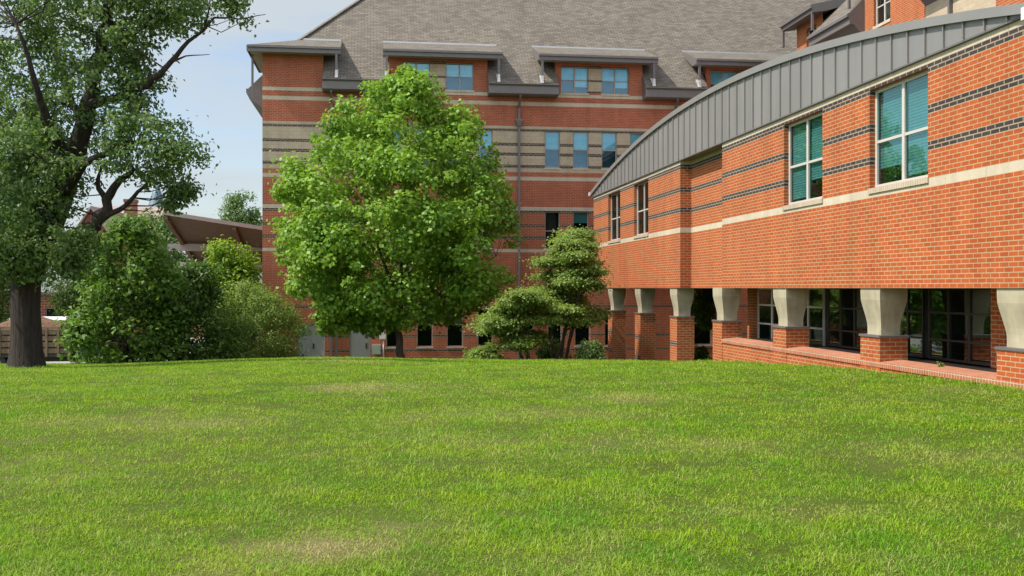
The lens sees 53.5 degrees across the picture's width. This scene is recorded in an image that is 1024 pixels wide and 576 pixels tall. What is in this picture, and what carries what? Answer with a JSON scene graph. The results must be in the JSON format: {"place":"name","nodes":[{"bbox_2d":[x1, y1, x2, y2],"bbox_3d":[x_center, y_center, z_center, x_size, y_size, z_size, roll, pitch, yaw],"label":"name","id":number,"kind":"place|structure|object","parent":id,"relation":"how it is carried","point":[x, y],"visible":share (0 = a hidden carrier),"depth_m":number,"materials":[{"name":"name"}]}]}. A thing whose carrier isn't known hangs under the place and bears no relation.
{"place":"outdoors","nodes":[
{"label":"outdoors","id":0,"kind":"place"},
{"bbox_2d":[46,332,258,363],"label":"road","id":1,"kind":"structure","parent":0,"point":[60,362],"depth_m":53.91,"materials":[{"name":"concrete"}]},
{"bbox_2d":[9,316,66,321],"bbox_3d":[-27.043,2.798,60.002,4.750,2.196,1.915,0,0,-6],"label":"parked van","id":2,"kind":"object","parent":1,"relation":"on","point":[58,319],"visible":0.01,"depth_m":59.22,"materials":[{"name":"paint"}]},
{"bbox_2d":[0,0,355,291],"label":"sky","id":3,"kind":"structure","parent":0,"point":[216,84],"materials":[{"name":"blue"}]},
{"bbox_2d":[0,300,1023,575],"bbox_3d":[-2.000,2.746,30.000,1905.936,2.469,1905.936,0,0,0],"label":"ground","id":4,"kind":"structure","parent":0,"point":[236,540],"depth_m":8.55,"materials":[{"name":"green plant"}]},
{"bbox_2d":[0,249,15,322],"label":"background tree","id":5,"kind":"object","parent":4,"relation":"on","point":[4,284],"visible":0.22,"depth_m":54.64,"materials":[{"name":"green plant"}]},
{"bbox_2d":[0,316,129,363],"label":"stake truck","id":6,"kind":"object","parent":4,"relation":"on","point":[50,349],"visible":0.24,"depth_m":45.79,"materials":[{"name":"weathered wood"},{"name":"dark paint"},{"name":"black rubber"}]},
{"bbox_2d":[41,228,126,318],"bbox_3d":[-24.543,0.256,57.828,4.718,7.809,5.406,0,0,-38],"label":"background tree","id":7,"kind":"object","parent":4,"relation":"on","point":[70,296],"visible":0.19,"depth_m":57.25,"materials":[{"name":"green plant"}]},
{"bbox_2d":[0,292,203,337],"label":"brick building","id":8,"kind":"structure","parent":4,"relation":"on","point":[45,309],"depth_m":78.03,"materials":[{"name":"red brick"}]},
{"bbox_2d":[46,308,63,315],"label":"window","id":9,"kind":"structure","parent":8,"relation":"in","point":[48,313],"depth_m":78.21,"materials":[{"name":"black glass"}]},
{"bbox_2d":[76,206,129,282],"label":"gabled house","id":10,"kind":"structure","parent":4,"relation":"on","point":[87,217],"depth_m":130.08,"materials":[{"name":"brown brick"}]},
{"bbox_2d":[52,207,195,363],"bbox_3d":[-13.701,0.241,35.821,4.789,6.117,4.331,0,0,0],"label":"broadleaf shrub","id":11,"kind":"object","parent":4,"relation":"on","point":[111,294],"visible":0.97,"depth_m":35.51,"materials":[{"name":"green plant"}]},
{"bbox_2d":[98,199,168,252],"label":"gabled house","id":12,"kind":"structure","parent":4,"relation":"on","point":[135,202],"depth_m":142.46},
{"bbox_2d":[0,0,268,367],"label":"oak tree","id":13,"kind":"object","parent":4,"relation":"on","point":[37,137],"visible":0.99,"depth_m":26.77,"materials":[{"name":"green plant"}]},
{"bbox_2d":[148,184,163,206],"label":"spire tower","id":14,"kind":"structure","parent":4,"relation":"on","point":[153,195],"depth_m":149.29,"materials":[{"name":"white metal"}]},
{"bbox_2d":[122,202,190,289],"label":"background tree","id":15,"kind":"object","parent":4,"relation":"on","point":[171,239],"visible":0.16,"depth_m":81.11,"materials":[{"name":"green plant"}]},
{"bbox_2d":[145,255,242,360],"bbox_3d":[-11.976,0.992,37.876,3.928,4.469,3.953,0,0,0],"label":"broadleaf shrub","id":16,"kind":"object","parent":4,"relation":"on","point":[202,292],"visible":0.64,"depth_m":37.44,"materials":[{"name":"green plant"}]},
{"bbox_2d":[163,211,261,297],"bbox_3d":[-17.787,-0.226,63.297,6.835,8.352,10.187,0,0,-8],"label":"timber canopy","id":17,"kind":"object","parent":4,"relation":"on","point":[193,234],"visible":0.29,"depth_m":60.74,"materials":[{"name":"brown wood"}]},
{"bbox_2d":[197,272,261,322],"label":"background tree","id":18,"kind":"object","parent":4,"relation":"on","point":[259,277],"depth_m":71.82,"materials":[{"name":"green plant"}]},
{"bbox_2d":[198,234,267,359],"bbox_3d":[-13.153,0.784,47.508,3.336,6.562,3.216,0,0,42],"label":"broadleaf shrub","id":19,"kind":"object","parent":4,"relation":"on","point":[232,259],"visible":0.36,"depth_m":46.99,"materials":[{"name":"green plant"}]},
{"bbox_2d":[213,188,261,225],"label":"background tree","id":20,"kind":"object","parent":4,"relation":"on","point":[234,204],"visible":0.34,"depth_m":94.66,"materials":[{"name":"green plant"}]},
{"bbox_2d":[198,276,313,358],"bbox_3d":[-10.102,1.478,39.635,4.832,3.905,3.897,0,0,0],"label":"fine leaf shrub","id":21,"kind":"object","parent":4,"relation":"on","point":[248,296],"visible":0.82,"depth_m":38.96,"materials":[{"name":"green plant"}]},
{"bbox_2d":[379,332,385,357],"bbox_3d":[-6.370,3.070,49.946,0.320,1.760,0.200,0,0,-8],"label":"sign","id":22,"kind":"object","parent":4,"relation":"on","point":[383,336],"visible":0.59,"depth_m":49.86,"materials":[{"name":"white metal"}]},
{"bbox_2d":[266,63,525,357],"bbox_3d":[-4.624,-2.886,41.068,10.410,12.369,10.330,0,0,0],"label":"maple tree","id":23,"kind":"object","parent":4,"relation":"on","point":[327,252],"visible":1,"depth_m":38.93,"materials":[{"name":"green plant"}]},
{"bbox_2d":[462,342,508,359],"bbox_3d":[-0.982,2.250,34.380,1.502,0.864,1.366,0,0,43],"label":"shrub","id":24,"kind":"object","parent":4,"relation":"on","point":[490,351],"visible":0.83,"depth_m":34.14,"materials":[{"name":"green plant"}]},
{"bbox_2d":[464,284,568,359],"bbox_3d":[0.135,1.264,34.934,3.699,2.896,4.038,0,0,0],"label":"dogwood tree","id":25,"kind":"object","parent":4,"relation":"on","point":[511,313],"visible":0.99,"depth_m":34.25,"materials":[{"name":"green plant"}]},
{"bbox_2d":[246,0,828,359],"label":"brick building","id":26,"kind":"structure","parent":4,"relation":"on","point":[575,99],"depth_m":51.46,"materials":[{"name":"brick"}]},
{"bbox_2d":[297,324,324,356],"bbox_3d":[-9.853,2.975,49.777,1.346,2.450,0.150,0,0,-8],"label":"door","id":27,"kind":"structure","parent":26,"relation":"in","point":[316,347],"depth_m":49.80,"materials":[{"name":"grey paint"}]},
{"bbox_2d":[349,330,369,356],"bbox_3d":[-7.499,2.975,50.092,1.032,2.450,0.150,0,0,-8],"label":"door","id":28,"kind":"structure","parent":26,"relation":"in","point":[359,346],"depth_m":50.09,"materials":[{"name":"grey paint"}]},
{"bbox_2d":[372,345,380,354],"bbox_3d":[-6.669,3.030,49.968,0.440,0.480,0.235,0,0,-8],"label":"utility box","id":29,"kind":"object","parent":26,"relation":"attached to","point":[376,349],"visible":1,"depth_m":49.85,"materials":[{"name":"grey metal"}]},
{"bbox_2d":[385,325,395,348],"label":"window","id":30,"kind":"structure","parent":26,"relation":"in","point":[390,339],"depth_m":50.36,"materials":[{"name":"black glass"}]},
{"bbox_2d":[392,132,399,150],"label":"window","id":31,"kind":"structure","parent":26,"relation":"in","point":[394,132],"depth_m":50.44,"materials":[{"name":"blue glass"}]},
{"bbox_2d":[402,62,429,78],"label":"window","id":32,"kind":"structure","parent":26,"relation":"in","point":[422,66],"depth_m":50.57,"materials":[{"name":"blue glass"}]},
{"bbox_2d":[416,313,432,348],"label":"window","id":33,"kind":"structure","parent":26,"relation":"in","point":[424,337],"depth_m":50.57,"materials":[{"name":"black glass"}]},
{"bbox_2d":[446,311,463,347],"bbox_3d":[-2.875,2.010,50.888,0.878,1.980,0.600,0,0,-8],"label":"window","id":34,"kind":"structure","parent":26,"relation":"in","point":[454,335],"depth_m":50.78,"materials":[{"name":"black glass"}]},
{"bbox_2d":[445,63,473,92],"bbox_3d":[-2.646,-10.490,50.908,1.459,1.460,0.580,0,0,-8],"label":"window","id":35,"kind":"structure","parent":26,"relation":"in","point":[459,76],"depth_m":50.88,"materials":[{"name":"blue glass"}]},
{"bbox_2d":[478,130,492,167],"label":"window","id":36,"kind":"structure","parent":26,"relation":"in","point":[490,132],"depth_m":51.05,"materials":[{"name":"blue glass"}]},
{"bbox_2d":[478,308,492,345],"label":"window","id":37,"kind":"structure","parent":26,"relation":"in","point":[482,339],"depth_m":50.96,"materials":[{"name":"black glass"}]},
{"bbox_2d":[544,211,559,250],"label":"window","id":38,"kind":"structure","parent":26,"relation":"in","point":[552,219],"depth_m":51.41,"materials":[{"name":"black glass"}]},
{"bbox_2d":[544,131,560,169],"bbox_3d":[2.009,-6.960,51.546,0.850,1.960,0.590,0,0,-8],"label":"window","id":39,"kind":"structure","parent":26,"relation":"in","point":[552,138],"depth_m":51.49,"materials":[{"name":"blue glass"}]},
{"bbox_2d":[548,324,561,343],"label":"window","id":40,"kind":"structure","parent":26,"relation":"in","point":[555,331],"depth_m":51.46,"materials":[{"name":"black glass"}]},
{"bbox_2d":[560,66,588,95],"bbox_3d":[3.136,-10.490,51.682,1.481,1.460,0.580,0,0,-8],"label":"window","id":41,"kind":"structure","parent":26,"relation":"in","point":[574,80],"depth_m":51.64,"materials":[{"name":"blue glass"}]},
{"bbox_2d":[572,131,588,169],"bbox_3d":[3.454,-6.960,51.740,0.873,1.960,0.590,0,0,-8],"label":"window","id":42,"kind":"structure","parent":26,"relation":"in","point":[580,139],"depth_m":51.69,"materials":[{"name":"blue glass"}]},
{"bbox_2d":[573,212,587,230],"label":"window","id":43,"kind":"structure","parent":26,"relation":"in","point":[581,218],"depth_m":51.61,"materials":[{"name":"teal glass"}]},
{"bbox_2d":[574,325,589,346],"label":"window","id":44,"kind":"structure","parent":26,"relation":"in","point":[580,334],"depth_m":51.64,"materials":[{"name":"black glass"}]},
{"bbox_2d":[605,308,610,346],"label":"window","id":45,"kind":"structure","parent":26,"relation":"in","point":[606,325],"depth_m":51.80,"materials":[{"name":"black glass"}]},
{"bbox_2d":[601,132,616,169],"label":"window","id":46,"kind":"structure","parent":26,"relation":"in","point":[609,139],"depth_m":51.89,"materials":[{"name":"blue glass"}]},
{"bbox_2d":[601,68,629,96],"bbox_3d":[5.218,-10.490,51.961,1.476,1.460,0.580,0,0,-8],"label":"window","id":47,"kind":"structure","parent":26,"relation":"in","point":[614,80],"depth_m":51.92,"materials":[{"name":"blue glass"}]},
{"bbox_2d":[630,133,643,145],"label":"window","id":48,"kind":"structure","parent":26,"relation":"in","point":[633,136],"depth_m":52.04,"materials":[{"name":"blue glass"}]},
{"bbox_2d":[694,314,712,345],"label":"window","id":49,"kind":"structure","parent":26,"relation":"in","point":[704,338],"depth_m":52.47,"materials":[{"name":"black glass"}]},
{"bbox_2d":[710,71,735,87],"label":"window","id":50,"kind":"structure","parent":26,"relation":"in","point":[716,77],"depth_m":52.62,"materials":[{"name":"blue glass"}]},
{"bbox_2d":[535,338,573,358],"bbox_3d":[1.710,2.830,43.563,1.584,1.420,1.282,0,0,-34],"label":"shrub","id":51,"kind":"object","parent":4,"relation":"on","point":[544,353],"visible":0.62,"depth_m":43.35,"materials":[{"name":"green plant"}]},
{"bbox_2d":[509,224,625,358],"bbox_3d":[2.154,0.233,36.473,4.123,5.127,4.602,0,0,33],"label":"dogwood tree","id":52,"kind":"object","parent":4,"relation":"on","point":[573,253],"visible":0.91,"depth_m":35.67,"materials":[{"name":"green plant"}]},
{"bbox_2d":[570,337,607,359],"bbox_3d":[2.621,2.158,34.408,1.321,1.000,1.074,0,0,0],"label":"rose bush","id":53,"kind":"object","parent":4,"relation":"on","point":[592,349],"visible":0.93,"depth_m":34.24,"materials":[{"name":"green plant"}]},
{"bbox_2d":[690,288,716,358],"bbox_3d":[9.034,1.246,47.230,2.220,5.574,1.876,0,0,-32],"label":"courtyard tree","id":54,"kind":"object","parent":4,"relation":"on","point":[705,310],"visible":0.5,"depth_m":46.88,"materials":[{"name":"green plant"}]},
{"bbox_2d":[694,344,712,359],"bbox_3d":[8.048,2.928,43.039,0.869,1.085,0.826,0,0,0],"label":"shrub","id":55,"kind":"object","parent":4,"relation":"on","point":[701,354],"visible":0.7,"depth_m":42.90,"materials":[{"name":"green plant"}]},
{"bbox_2d":[589,3,1023,388],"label":"brick wing","id":56,"kind":"structure","parent":4,"relation":"on","point":[853,200],"depth_m":21.73,"materials":[{"name":"brick"}]},
{"bbox_2d":[607,192,619,243],"bbox_3d":[4.554,-2.951,42.716,0.600,2.098,2.215,0,0,-8],"label":"window","id":57,"kind":"structure","parent":56,"relation":"in","point":[615,198],"depth_m":43.05,"materials":[{"name":"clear glass"}]},
{"bbox_2d":[633,181,647,238],"bbox_3d":[5.136,-2.951,38.380,0.600,2.098,2.126,0,0,-8],"label":"window","id":58,"kind":"structure","parent":56,"relation":"in","point":[642,188],"depth_m":38.70,"materials":[{"name":"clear glass"}]},
{"bbox_2d":[757,288,777,338],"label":"window","id":59,"kind":"structure","parent":56,"relation":"in","point":[767,312],"depth_m":29.24,"materials":[{"name":"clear glass"}]},
{"bbox_2d":[782,112,822,209],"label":"window","id":60,"kind":"structure","parent":56,"relation":"in","point":[805,135],"depth_m":23.90,"materials":[{"name":"teal glass"}]},
{"bbox_2d":[803,288,857,349],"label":"window","id":61,"kind":"structure","parent":56,"relation":"in","point":[815,315],"depth_m":25.86,"materials":[{"name":"black glass"}]},
{"bbox_2d":[827,288,867,349],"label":"window","id":62,"kind":"structure","parent":56,"relation":"in","point":[846,318],"depth_m":24.32,"materials":[{"name":"black glass"}]},
{"bbox_2d":[867,70,928,193],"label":"window","id":63,"kind":"structure","parent":56,"relation":"in","point":[901,107],"depth_m":19.53,"materials":[{"name":"teal glass"}]},
{"bbox_2d":[900,288,927,357],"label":"window","id":64,"kind":"structure","parent":56,"relation":"in","point":[914,322],"depth_m":21.13,"materials":[{"name":"black glass"}]},
{"bbox_2d":[928,288,990,365],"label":"window","id":65,"kind":"structure","parent":56,"relation":"in","point":[959,319],"depth_m":19.54,"materials":[{"name":"black glass"}]},
{"bbox_2d":[779,0,1023,49],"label":"brick building","id":66,"kind":"structure","parent":4,"relation":"on","point":[816,23],"depth_m":42.56,"materials":[{"name":"brick"}]},
{"bbox_2d":[873,0,890,28],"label":"window","id":67,"kind":"structure","parent":66,"relation":"in","point":[882,6],"depth_m":41.38,"materials":[{"name":"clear glass"}]}
]}

